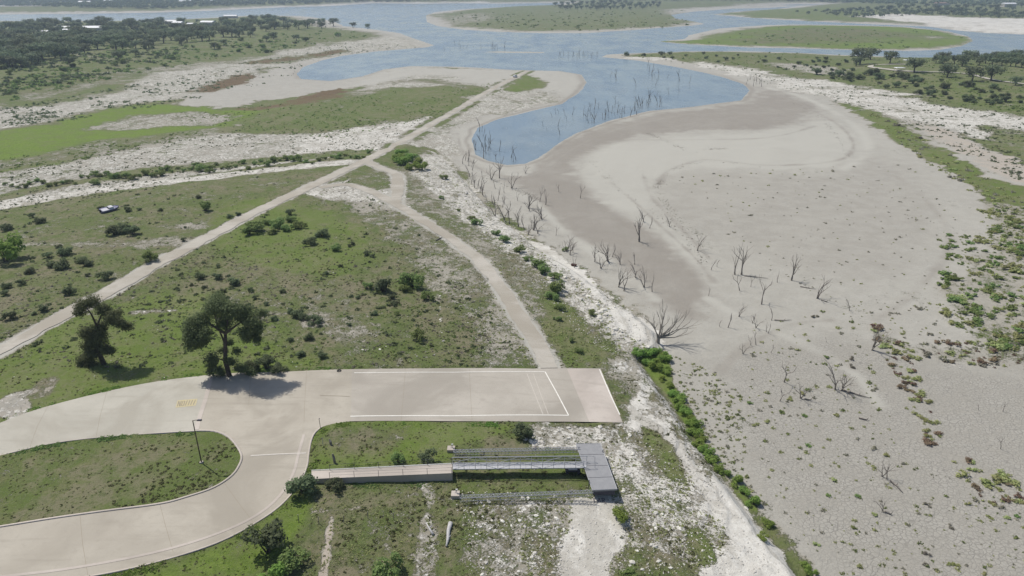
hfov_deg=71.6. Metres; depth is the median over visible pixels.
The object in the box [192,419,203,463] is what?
street lamp
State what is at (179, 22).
house
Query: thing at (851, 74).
shrub
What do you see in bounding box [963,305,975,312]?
weed clump
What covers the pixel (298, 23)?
oak tree
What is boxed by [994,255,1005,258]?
weed clump
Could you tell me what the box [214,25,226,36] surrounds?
oak tree
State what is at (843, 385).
dead tree
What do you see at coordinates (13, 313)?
shrub
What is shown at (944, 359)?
weed clump
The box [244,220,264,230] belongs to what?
shrub
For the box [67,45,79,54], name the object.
oak tree
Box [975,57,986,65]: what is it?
oak tree
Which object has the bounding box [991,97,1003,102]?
shrub
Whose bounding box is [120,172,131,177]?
shrub
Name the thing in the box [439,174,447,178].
shrub
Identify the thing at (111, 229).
shrub
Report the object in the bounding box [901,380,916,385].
weed clump
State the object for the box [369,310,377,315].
shrub
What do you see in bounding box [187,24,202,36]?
oak tree
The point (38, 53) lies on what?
oak tree
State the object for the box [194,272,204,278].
shrub
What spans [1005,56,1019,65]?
oak tree
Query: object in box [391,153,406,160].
shrub
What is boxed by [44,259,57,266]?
shrub
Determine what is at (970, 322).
weed clump
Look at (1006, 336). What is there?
weed clump
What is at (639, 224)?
dead tree
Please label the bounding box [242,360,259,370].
shrub
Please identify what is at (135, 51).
oak tree
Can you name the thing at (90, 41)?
oak tree
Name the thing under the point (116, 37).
oak tree
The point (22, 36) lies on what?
oak tree
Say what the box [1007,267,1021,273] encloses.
weed clump
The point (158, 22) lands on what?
oak tree
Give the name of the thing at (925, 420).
weed clump
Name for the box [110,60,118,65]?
shrub
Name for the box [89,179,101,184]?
shrub
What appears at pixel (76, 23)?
oak tree
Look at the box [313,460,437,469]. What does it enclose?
verge grass
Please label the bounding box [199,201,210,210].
shrub
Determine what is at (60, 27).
woodland
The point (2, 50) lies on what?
oak tree
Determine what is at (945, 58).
oak tree
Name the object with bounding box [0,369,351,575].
apron road
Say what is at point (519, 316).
dirt track
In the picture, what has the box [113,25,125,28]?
oak tree
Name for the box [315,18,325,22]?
oak tree
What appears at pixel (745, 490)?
shrub
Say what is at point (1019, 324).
weed clump
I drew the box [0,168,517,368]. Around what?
scrub
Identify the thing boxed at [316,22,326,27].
oak tree
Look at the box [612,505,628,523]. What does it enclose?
shrub
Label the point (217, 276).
shrub
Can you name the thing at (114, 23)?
oak tree
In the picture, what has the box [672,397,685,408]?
shrub
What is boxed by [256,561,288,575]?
shrub
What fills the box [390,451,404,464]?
shrub
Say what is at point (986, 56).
oak tree
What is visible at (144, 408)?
road
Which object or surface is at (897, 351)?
weed clump
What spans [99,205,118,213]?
motor boat
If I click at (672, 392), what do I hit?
shrub
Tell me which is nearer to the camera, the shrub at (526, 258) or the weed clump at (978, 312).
the weed clump at (978, 312)
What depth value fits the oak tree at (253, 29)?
1040.71 m
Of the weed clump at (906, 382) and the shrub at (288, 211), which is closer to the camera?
the weed clump at (906, 382)
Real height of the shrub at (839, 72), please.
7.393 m
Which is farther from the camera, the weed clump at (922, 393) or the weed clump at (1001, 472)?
the weed clump at (922, 393)
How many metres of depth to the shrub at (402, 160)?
305.88 m
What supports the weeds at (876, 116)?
on the ground at (766, 130)
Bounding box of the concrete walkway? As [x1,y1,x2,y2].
[311,458,452,482]
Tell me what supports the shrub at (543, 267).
on the ground at (766, 130)
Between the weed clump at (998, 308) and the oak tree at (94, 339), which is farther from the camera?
the weed clump at (998, 308)
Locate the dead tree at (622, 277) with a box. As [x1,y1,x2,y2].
[618,268,631,286]
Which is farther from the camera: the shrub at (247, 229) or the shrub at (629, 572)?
the shrub at (247, 229)
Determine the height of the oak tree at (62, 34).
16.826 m
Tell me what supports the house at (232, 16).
on the ground at (766, 130)
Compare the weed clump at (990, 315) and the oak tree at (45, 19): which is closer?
the weed clump at (990, 315)
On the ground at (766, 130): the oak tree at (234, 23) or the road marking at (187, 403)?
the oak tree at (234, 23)
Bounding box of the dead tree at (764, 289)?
[759,274,772,304]
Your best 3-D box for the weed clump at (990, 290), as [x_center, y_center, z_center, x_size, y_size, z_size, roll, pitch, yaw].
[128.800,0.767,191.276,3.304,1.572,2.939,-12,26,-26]
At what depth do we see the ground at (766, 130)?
196.45 m
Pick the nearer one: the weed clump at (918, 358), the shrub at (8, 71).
the weed clump at (918, 358)
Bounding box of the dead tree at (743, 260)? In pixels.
[734,245,753,274]
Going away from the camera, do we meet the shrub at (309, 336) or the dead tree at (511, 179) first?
the shrub at (309, 336)
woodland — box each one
[0,0,410,7]
[0,19,320,38]
[629,0,1023,4]
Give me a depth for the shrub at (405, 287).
176.71 m
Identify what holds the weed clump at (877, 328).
on the ground at (766, 130)
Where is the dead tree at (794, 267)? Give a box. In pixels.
[790,254,800,280]
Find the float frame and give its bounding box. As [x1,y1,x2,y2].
[565,468,579,474]
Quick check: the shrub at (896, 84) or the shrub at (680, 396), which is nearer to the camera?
the shrub at (680, 396)
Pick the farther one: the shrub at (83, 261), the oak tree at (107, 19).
the oak tree at (107, 19)
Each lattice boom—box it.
[453,447,580,454]
[460,490,593,500]
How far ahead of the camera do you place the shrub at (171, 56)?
757.70 m
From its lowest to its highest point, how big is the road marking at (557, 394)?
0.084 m
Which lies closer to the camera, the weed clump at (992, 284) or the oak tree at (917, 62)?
the weed clump at (992, 284)
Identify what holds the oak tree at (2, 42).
on the ground at (766, 130)
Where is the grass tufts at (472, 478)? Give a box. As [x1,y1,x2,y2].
[0,230,728,575]
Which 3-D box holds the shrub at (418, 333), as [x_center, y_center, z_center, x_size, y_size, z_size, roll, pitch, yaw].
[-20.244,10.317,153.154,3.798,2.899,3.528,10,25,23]
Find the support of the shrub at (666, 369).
on the ground at (766, 130)
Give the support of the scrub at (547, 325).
on the ground at (766, 130)
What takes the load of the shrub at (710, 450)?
on the ground at (766, 130)
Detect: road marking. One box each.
[175,399,197,407]
[195,376,212,429]
[251,452,305,455]
[350,415,568,416]
[354,371,543,372]
[527,374,542,413]
[545,372,568,414]
[599,369,619,414]
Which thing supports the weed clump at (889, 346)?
on the ground at (766, 130)
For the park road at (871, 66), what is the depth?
632.84 m
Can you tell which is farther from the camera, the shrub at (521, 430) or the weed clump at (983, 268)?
the weed clump at (983, 268)
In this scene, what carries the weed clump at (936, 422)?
on the ground at (766, 130)
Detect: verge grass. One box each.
[2,366,351,421]
[3,430,196,456]
[101,421,350,575]
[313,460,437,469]
[322,481,441,488]
[354,421,512,426]
[358,365,526,367]
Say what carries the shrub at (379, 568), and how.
on the ground at (766, 130)
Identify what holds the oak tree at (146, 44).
on the ground at (766, 130)
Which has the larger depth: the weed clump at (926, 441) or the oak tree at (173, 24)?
the oak tree at (173, 24)
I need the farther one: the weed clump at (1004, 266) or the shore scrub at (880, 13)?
the shore scrub at (880, 13)
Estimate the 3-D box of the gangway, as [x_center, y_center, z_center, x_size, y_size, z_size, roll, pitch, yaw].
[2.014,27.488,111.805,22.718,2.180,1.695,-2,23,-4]
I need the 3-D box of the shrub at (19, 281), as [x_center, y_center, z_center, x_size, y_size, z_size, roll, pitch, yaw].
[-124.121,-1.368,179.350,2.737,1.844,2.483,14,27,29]
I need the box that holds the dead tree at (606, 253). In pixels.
[594,239,608,261]
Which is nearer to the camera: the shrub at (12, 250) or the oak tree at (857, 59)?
the shrub at (12, 250)
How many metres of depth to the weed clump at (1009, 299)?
186.32 m
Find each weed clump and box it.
[872,326,883,330]
[881,341,893,348]
[891,348,902,354]
[896,383,906,387]
[901,355,909,361]
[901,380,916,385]
[906,354,922,360]
[907,397,920,402]
[918,389,925,396]
[919,415,930,422]
[922,436,935,444]
[929,419,941,424]
[936,280,950,285]
[938,270,951,274]
[938,356,950,361]
[939,244,951,248]
[939,309,952,316]
[944,350,955,356]
[946,293,967,298]
[946,342,961,345]
[947,296,961,301]
[949,274,964,280]
[954,321,964,327]
[956,470,969,477]
[957,310,968,314]
[963,292,977,298]
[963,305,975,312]
[963,320,976,326]
[965,456,972,462]
[969,271,984,274]
[972,238,992,243]
[972,317,983,323]
[973,310,985,314]
[974,485,982,491]
[976,360,989,363]
[977,266,992,271]
[979,477,995,487]
[984,286,995,293]
[984,341,995,345]
[986,312,996,317]
[988,357,999,361]
[989,282,1000,287]
[989,347,997,352]
[990,260,1000,265]
[990,292,1001,299]
[990,292,1003,296]
[990,342,1004,349]
[990,474,1004,484]
[992,306,1005,310]
[993,333,1011,339]
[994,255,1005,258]
[996,469,1008,477]
[998,241,1010,246]
[999,475,1019,486]
[1000,264,1015,270]
[1001,476,1017,482]
[1002,296,1014,300]
[1002,302,1017,310]
[1006,291,1019,296]
[1007,262,1023,267]
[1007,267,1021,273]
[1011,322,1023,327]
[1011,326,1023,332]
[1011,331,1021,338]
[1013,250,1023,254]
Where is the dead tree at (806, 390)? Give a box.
[796,383,817,398]
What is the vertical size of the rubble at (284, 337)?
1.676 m
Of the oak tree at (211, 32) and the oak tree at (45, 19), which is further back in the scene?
the oak tree at (45, 19)
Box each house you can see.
[86,26,101,30]
[171,21,184,25]
[200,21,215,25]
[224,15,237,17]
[934,2,949,4]
[1000,3,1016,6]
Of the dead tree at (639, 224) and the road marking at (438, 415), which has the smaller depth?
the road marking at (438, 415)
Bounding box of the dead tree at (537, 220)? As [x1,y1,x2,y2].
[533,212,544,229]
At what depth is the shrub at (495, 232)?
225.46 m
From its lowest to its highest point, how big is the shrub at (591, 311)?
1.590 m
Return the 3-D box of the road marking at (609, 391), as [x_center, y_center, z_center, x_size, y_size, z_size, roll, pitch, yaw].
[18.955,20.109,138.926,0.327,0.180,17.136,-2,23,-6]
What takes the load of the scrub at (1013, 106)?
on the ground at (766, 130)
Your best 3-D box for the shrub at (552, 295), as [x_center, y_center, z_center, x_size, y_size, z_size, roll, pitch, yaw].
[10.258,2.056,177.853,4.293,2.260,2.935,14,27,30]
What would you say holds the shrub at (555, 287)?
on the ground at (766, 130)
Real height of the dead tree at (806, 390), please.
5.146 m
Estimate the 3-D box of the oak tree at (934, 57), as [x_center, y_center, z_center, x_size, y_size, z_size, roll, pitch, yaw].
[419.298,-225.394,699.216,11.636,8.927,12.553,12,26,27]
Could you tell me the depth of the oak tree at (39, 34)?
916.63 m
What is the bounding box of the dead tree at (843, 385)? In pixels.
[840,371,856,390]
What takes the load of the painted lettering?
on the road at (144, 408)
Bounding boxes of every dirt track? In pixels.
[0,71,528,353]
[319,183,557,367]
[366,161,404,202]
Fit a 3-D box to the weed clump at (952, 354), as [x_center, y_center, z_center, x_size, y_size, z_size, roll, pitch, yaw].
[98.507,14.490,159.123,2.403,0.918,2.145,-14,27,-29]
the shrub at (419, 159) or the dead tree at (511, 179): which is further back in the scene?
the shrub at (419, 159)
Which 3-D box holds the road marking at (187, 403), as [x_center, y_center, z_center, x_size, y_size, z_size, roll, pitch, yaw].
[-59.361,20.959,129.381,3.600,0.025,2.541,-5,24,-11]
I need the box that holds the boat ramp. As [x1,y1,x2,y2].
[351,368,622,422]
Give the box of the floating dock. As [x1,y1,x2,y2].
[576,443,616,494]
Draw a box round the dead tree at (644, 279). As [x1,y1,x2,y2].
[638,266,646,286]
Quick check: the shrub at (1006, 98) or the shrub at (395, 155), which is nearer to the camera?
the shrub at (395, 155)
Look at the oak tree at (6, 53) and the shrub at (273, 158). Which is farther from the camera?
the oak tree at (6, 53)
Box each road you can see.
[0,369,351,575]
[0,375,211,454]
[867,64,1023,83]
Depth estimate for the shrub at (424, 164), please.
301.25 m
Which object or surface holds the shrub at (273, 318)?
on the ground at (766, 130)
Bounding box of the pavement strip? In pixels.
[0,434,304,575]
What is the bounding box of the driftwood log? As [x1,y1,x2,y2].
[446,521,452,546]
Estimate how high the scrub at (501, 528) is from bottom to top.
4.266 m
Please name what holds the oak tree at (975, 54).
on the ground at (766, 130)
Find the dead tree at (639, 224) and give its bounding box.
[634,210,642,241]
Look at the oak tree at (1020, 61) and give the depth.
661.89 m
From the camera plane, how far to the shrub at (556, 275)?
191.31 m
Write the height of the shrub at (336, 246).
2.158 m
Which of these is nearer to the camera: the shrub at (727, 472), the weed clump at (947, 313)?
the shrub at (727, 472)
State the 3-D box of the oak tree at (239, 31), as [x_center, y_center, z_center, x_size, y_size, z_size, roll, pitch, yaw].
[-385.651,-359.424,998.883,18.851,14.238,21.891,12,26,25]
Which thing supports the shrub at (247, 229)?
on the ground at (766, 130)
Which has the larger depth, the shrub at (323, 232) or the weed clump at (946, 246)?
the weed clump at (946, 246)
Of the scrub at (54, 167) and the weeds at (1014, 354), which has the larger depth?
the scrub at (54, 167)
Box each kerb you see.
[0,430,242,526]
[1,430,195,454]
[88,428,320,575]
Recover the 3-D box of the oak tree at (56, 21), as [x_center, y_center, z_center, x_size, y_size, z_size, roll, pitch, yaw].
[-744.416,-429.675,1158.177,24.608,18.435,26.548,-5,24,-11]
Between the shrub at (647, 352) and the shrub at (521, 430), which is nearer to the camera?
the shrub at (521, 430)
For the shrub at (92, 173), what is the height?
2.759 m
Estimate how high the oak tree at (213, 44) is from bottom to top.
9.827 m
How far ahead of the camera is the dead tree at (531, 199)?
265.20 m
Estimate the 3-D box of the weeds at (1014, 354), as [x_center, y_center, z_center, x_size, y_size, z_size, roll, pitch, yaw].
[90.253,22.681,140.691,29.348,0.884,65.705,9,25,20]
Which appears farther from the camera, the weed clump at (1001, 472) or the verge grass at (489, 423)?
the verge grass at (489, 423)
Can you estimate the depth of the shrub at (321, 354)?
144.78 m
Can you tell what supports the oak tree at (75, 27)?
on the ground at (766, 130)
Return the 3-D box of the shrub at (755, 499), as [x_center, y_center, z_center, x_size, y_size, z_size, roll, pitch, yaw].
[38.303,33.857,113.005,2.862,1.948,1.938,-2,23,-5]
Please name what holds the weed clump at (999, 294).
on the ground at (766, 130)
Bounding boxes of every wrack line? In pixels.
[605,175,707,262]
[659,191,701,235]
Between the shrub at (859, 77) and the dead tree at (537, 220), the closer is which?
the dead tree at (537, 220)
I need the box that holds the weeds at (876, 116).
[674,113,1023,574]
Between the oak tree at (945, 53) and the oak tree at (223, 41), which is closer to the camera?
the oak tree at (945, 53)
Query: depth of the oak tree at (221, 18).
1296.94 m
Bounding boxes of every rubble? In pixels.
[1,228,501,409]
[421,169,653,366]
[456,430,786,575]
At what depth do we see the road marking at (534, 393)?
135.37 m
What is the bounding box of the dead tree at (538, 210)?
[529,202,541,218]
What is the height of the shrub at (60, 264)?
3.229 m
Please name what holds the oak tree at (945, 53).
on the ground at (766, 130)
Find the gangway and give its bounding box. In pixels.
[452,455,594,469]
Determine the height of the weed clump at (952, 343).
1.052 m
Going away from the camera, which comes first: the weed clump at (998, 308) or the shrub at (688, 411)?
the shrub at (688, 411)
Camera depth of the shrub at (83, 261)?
191.52 m
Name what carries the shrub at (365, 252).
on the ground at (766, 130)
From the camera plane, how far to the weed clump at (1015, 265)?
208.50 m
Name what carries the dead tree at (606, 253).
on the ground at (766, 130)
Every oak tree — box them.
[0,38,10,45]
[0,45,6,52]
[0,51,23,66]
[0,55,12,67]
[0,57,18,66]
[2,20,18,27]
[4,48,28,55]
[6,32,18,37]
[6,37,39,44]
[10,45,32,53]
[14,28,28,33]
[14,53,36,63]
[14,56,29,65]
[15,33,37,40]
[15,42,40,51]
[22,42,48,58]
[23,24,43,32]
[29,51,46,60]
[33,31,48,36]
[36,17,49,22]
[39,21,53,28]
[42,42,73,59]
[45,36,66,41]
[46,26,59,30]
[48,19,63,26]
[51,32,72,42]
[52,48,74,56]
[59,56,77,66]
[60,29,79,34]
[61,17,73,22]
[65,25,86,33]
[66,34,86,44]
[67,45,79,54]
[70,22,83,26]
[71,292,134,367]
[75,37,97,49]
[75,43,91,52]
[82,28,96,33]
[88,38,106,48]
[92,18,106,25]
[92,34,107,42]
[98,29,114,34]
[98,33,124,49]
[99,25,114,30]
[100,17,114,21]
[107,21,121,25]
[110,38,132,48]
[110,50,124,58]
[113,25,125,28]
[118,33,132,43]
[119,30,136,36]
[122,18,135,28]
[127,33,138,42]
[129,49,139,54]
[130,40,140,48]
[132,29,141,38]
[135,33,147,39]
[138,27,150,34]
[139,37,155,47]
[140,41,151,48]
[141,22,156,27]
[143,35,162,42]
[146,28,163,35]
[150,30,170,42]
[153,20,164,25]
[154,16,166,21]
[167,22,180,27]
[167,30,176,39]
[172,27,190,35]
[175,17,185,21]
[175,36,185,44]
[177,32,194,41]
[180,23,194,32]
[180,290,269,377]
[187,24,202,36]
[193,29,208,40]
[202,30,216,39]
[209,25,219,32]
[209,42,218,48]
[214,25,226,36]
[218,16,228,22]
[219,39,227,43]
[222,19,235,24]
[224,26,238,36]
[228,21,242,27]
[230,28,244,36]
[235,23,247,33]
[245,18,256,24]
[246,27,256,34]
[252,19,266,25]
[260,14,272,18]
[260,25,270,29]
[263,17,277,22]
[267,21,280,29]
[269,32,276,38]
[277,16,289,22]
[281,23,291,29]
[292,20,304,28]
[301,19,313,27]
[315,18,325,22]
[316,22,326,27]
[328,18,339,25]
[849,47,873,64]
[851,56,862,65]
[866,47,883,59]
[883,51,900,63]
[905,57,929,72]
[931,55,941,61]
[935,51,951,62]
[937,55,952,63]
[939,63,958,76]
[949,54,959,63]
[957,54,973,65]
[962,50,978,60]
[962,66,984,80]
[971,52,985,60]
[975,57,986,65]
[977,11,985,16]
[979,54,994,63]
[979,63,1010,80]
[987,57,999,63]
[996,52,1011,58]
[997,58,1007,65]
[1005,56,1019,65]
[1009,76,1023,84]
[1010,49,1023,54]
[1010,58,1021,66]
[1011,52,1023,57]
[1017,58,1023,67]
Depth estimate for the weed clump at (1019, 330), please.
168.99 m
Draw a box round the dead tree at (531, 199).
[527,192,538,205]
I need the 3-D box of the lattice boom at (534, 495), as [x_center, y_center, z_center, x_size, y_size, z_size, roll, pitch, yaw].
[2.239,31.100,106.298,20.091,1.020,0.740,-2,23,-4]
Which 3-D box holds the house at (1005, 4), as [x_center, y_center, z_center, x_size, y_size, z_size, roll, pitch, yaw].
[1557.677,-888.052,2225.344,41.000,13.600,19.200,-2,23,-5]
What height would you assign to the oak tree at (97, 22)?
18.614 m
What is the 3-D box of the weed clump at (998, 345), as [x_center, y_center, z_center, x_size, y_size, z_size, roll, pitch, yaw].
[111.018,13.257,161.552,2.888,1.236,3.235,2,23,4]
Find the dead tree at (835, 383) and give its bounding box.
[824,359,848,389]
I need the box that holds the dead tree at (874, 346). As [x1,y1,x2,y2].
[871,329,894,349]
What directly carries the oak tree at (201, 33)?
on the ground at (766, 130)
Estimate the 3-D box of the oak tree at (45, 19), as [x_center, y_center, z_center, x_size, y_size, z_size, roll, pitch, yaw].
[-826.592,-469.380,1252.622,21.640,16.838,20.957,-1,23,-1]
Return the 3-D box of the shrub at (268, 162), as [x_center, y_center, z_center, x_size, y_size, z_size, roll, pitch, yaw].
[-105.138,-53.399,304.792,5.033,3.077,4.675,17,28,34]
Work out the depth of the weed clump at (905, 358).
157.09 m
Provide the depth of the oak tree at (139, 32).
934.16 m
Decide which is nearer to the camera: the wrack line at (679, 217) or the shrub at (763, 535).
the shrub at (763, 535)
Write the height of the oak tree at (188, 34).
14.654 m
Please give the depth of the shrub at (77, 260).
193.26 m
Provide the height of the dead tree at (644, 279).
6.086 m
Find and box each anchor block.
[447,444,454,452]
[451,489,459,498]
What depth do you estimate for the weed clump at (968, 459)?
123.16 m
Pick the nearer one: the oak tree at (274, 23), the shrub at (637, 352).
the shrub at (637, 352)
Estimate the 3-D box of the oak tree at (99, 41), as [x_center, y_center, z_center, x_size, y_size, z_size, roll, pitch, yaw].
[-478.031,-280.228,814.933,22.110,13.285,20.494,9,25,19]
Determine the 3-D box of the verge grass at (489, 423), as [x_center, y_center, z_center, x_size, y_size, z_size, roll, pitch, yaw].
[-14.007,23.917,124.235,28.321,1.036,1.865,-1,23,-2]
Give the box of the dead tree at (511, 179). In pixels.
[508,172,520,187]
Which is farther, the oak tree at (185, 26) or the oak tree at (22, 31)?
the oak tree at (185, 26)
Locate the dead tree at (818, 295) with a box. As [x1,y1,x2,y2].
[816,277,832,298]
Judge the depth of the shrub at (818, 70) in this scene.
652.60 m
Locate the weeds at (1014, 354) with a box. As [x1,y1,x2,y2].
[878,324,1023,502]
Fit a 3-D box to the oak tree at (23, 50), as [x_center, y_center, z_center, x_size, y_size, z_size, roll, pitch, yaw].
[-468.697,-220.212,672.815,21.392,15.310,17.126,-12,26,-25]
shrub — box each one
[0,223,12,230]
[0,230,26,261]
[0,282,11,287]
[0,289,9,294]
[1,310,18,318]
[5,69,12,74]
[15,279,26,285]
[23,266,34,274]
[34,216,46,222]
[37,304,48,311]
[41,251,52,257]
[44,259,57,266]
[52,257,69,270]
[56,245,72,254]
[61,282,76,293]
[73,256,87,262]
[79,258,92,265]
[89,170,99,175]
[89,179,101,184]
[95,269,113,279]
[104,225,117,234]
[107,172,119,177]
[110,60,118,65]
[115,222,130,234]
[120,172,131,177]
[123,206,131,211]
[123,225,139,234]
[128,174,137,179]
[141,169,149,174]
[141,250,158,262]
[153,169,164,175]
[158,165,170,169]
[166,54,176,58]
[194,164,209,171]
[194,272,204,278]
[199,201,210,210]
[204,168,215,172]
[211,273,222,278]
[227,277,239,284]
[240,518,287,553]
[241,225,257,233]
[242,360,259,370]
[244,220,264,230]
[254,354,277,368]
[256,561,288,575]
[261,219,270,224]
[263,159,271,165]
[266,227,276,234]
[269,217,284,228]
[270,156,277,161]
[270,315,278,320]
[270,361,287,372]
[276,546,310,575]
[281,224,294,230]
[283,472,318,495]
[285,209,295,214]
[285,215,295,220]
[288,155,297,160]
[290,306,304,317]
[292,221,307,228]
[296,350,304,355]
[299,314,308,319]
[301,236,316,245]
[303,332,314,340]
[306,314,324,325]
[314,228,328,237]
[317,350,327,357]
[324,477,344,492]
[330,243,340,250]
[333,153,342,158]
[362,250,371,254]
[362,282,373,288]
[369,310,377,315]
[370,551,404,575]
[374,277,391,291]
[390,299,399,305]
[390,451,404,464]
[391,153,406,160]
[393,156,411,164]
[394,148,408,153]
[397,271,423,288]
[398,284,410,290]
[404,163,413,169]
[405,152,419,160]
[410,327,424,341]
[411,157,422,165]
[413,161,427,169]
[417,447,437,463]
[420,291,434,299]
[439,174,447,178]
[470,218,483,224]
[490,230,500,234]
[498,235,511,241]
[512,421,534,438]
[513,244,525,251]
[523,255,533,260]
[530,258,545,265]
[537,263,550,273]
[544,291,558,300]
[548,272,562,278]
[548,278,564,292]
[553,303,565,309]
[575,347,583,352]
[588,309,595,315]
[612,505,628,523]
[619,566,638,575]
[631,347,642,356]
[641,348,656,356]
[641,358,655,364]
[647,358,663,369]
[653,346,662,354]
[657,351,673,360]
[658,375,665,382]
[661,366,673,374]
[665,381,673,387]
[667,389,679,396]
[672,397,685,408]
[675,392,686,398]
[678,404,692,415]
[684,419,691,425]
[685,426,704,434]
[686,414,696,419]
[690,417,703,428]
[691,438,704,448]
[694,433,708,440]
[697,443,715,455]
[704,454,719,463]
[713,462,724,471]
[718,469,731,476]
[730,474,743,486]
[738,486,750,494]
[744,495,760,506]
[757,530,769,541]
[761,516,774,528]
[800,561,809,567]
[804,564,818,575]
[812,68,821,74]
[835,69,843,76]
[844,71,854,76]
[854,73,865,78]
[862,68,873,74]
[873,72,884,78]
[892,81,900,86]
[899,72,910,79]
[907,78,918,83]
[912,89,923,93]
[939,81,951,88]
[961,96,973,100]
[962,81,975,87]
[988,83,998,88]
[989,93,998,98]
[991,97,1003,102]
[999,95,1011,101]
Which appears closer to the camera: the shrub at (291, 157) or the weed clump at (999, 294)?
the weed clump at (999, 294)
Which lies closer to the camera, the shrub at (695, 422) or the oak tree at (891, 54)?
the shrub at (695, 422)
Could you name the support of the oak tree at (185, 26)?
on the ground at (766, 130)
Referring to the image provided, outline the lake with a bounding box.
[0,3,1023,164]
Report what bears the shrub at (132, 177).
on the ground at (766, 130)
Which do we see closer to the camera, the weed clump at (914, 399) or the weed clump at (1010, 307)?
the weed clump at (914, 399)
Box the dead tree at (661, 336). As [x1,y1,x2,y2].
[642,302,698,343]
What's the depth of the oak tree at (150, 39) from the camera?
825.55 m
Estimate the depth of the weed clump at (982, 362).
154.94 m
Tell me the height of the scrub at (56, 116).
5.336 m
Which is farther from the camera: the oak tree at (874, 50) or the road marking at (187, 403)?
the oak tree at (874, 50)
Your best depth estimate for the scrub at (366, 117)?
448.80 m
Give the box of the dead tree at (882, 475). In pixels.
[877,464,897,476]
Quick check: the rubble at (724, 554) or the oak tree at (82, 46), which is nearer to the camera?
the rubble at (724, 554)
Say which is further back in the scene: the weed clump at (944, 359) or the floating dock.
the weed clump at (944, 359)
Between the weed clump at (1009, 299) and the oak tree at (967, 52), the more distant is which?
the oak tree at (967, 52)
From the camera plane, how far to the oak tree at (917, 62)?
627.58 m
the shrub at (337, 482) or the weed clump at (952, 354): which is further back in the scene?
the weed clump at (952, 354)
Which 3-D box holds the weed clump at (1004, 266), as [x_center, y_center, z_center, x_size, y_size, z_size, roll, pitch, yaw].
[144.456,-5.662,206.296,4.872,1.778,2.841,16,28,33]
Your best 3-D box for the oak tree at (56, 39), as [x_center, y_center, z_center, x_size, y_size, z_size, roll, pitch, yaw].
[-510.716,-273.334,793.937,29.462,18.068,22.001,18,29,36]
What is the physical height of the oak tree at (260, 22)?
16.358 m
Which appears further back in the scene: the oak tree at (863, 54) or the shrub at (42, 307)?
the oak tree at (863, 54)
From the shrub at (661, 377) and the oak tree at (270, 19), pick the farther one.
the oak tree at (270, 19)
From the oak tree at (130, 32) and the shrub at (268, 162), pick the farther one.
the oak tree at (130, 32)
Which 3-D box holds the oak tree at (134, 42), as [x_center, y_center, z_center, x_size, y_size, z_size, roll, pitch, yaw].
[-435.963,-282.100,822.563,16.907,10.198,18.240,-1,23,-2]
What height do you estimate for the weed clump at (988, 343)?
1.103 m
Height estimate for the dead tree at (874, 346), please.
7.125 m
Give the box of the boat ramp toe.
[567,369,621,421]
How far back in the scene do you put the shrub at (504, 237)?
219.01 m
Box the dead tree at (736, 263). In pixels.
[732,244,742,274]
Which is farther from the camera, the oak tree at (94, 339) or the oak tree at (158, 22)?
the oak tree at (158, 22)
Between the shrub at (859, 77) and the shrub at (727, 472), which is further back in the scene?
the shrub at (859, 77)
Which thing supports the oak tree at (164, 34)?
on the ground at (766, 130)
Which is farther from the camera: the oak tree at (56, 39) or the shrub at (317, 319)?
the oak tree at (56, 39)
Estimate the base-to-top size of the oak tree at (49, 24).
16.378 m
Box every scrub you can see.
[0,29,366,100]
[0,42,415,126]
[0,102,322,174]
[0,117,437,211]
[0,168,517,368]
[242,82,492,137]
[300,434,725,575]
[377,162,644,366]
[449,10,688,30]
[638,52,1023,113]
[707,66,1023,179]
[708,27,962,47]
[796,6,1023,16]
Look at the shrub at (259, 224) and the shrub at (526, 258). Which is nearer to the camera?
the shrub at (526, 258)
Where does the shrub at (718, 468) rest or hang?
on the ground at (766, 130)
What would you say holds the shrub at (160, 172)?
on the ground at (766, 130)
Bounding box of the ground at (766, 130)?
[0,0,1023,575]
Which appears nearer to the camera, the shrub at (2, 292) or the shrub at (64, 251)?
the shrub at (2, 292)
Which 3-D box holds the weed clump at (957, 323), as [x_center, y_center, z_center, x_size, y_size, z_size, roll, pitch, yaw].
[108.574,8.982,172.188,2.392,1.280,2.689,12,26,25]
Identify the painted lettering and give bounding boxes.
[177,400,195,405]
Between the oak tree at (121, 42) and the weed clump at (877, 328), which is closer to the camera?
the weed clump at (877, 328)
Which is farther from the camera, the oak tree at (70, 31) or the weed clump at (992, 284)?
the oak tree at (70, 31)
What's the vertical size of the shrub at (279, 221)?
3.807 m
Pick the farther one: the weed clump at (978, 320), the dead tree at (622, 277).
the dead tree at (622, 277)
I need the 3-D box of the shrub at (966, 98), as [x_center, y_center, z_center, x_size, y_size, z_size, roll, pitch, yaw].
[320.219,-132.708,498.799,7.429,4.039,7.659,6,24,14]
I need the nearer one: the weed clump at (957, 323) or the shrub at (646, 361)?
the shrub at (646, 361)

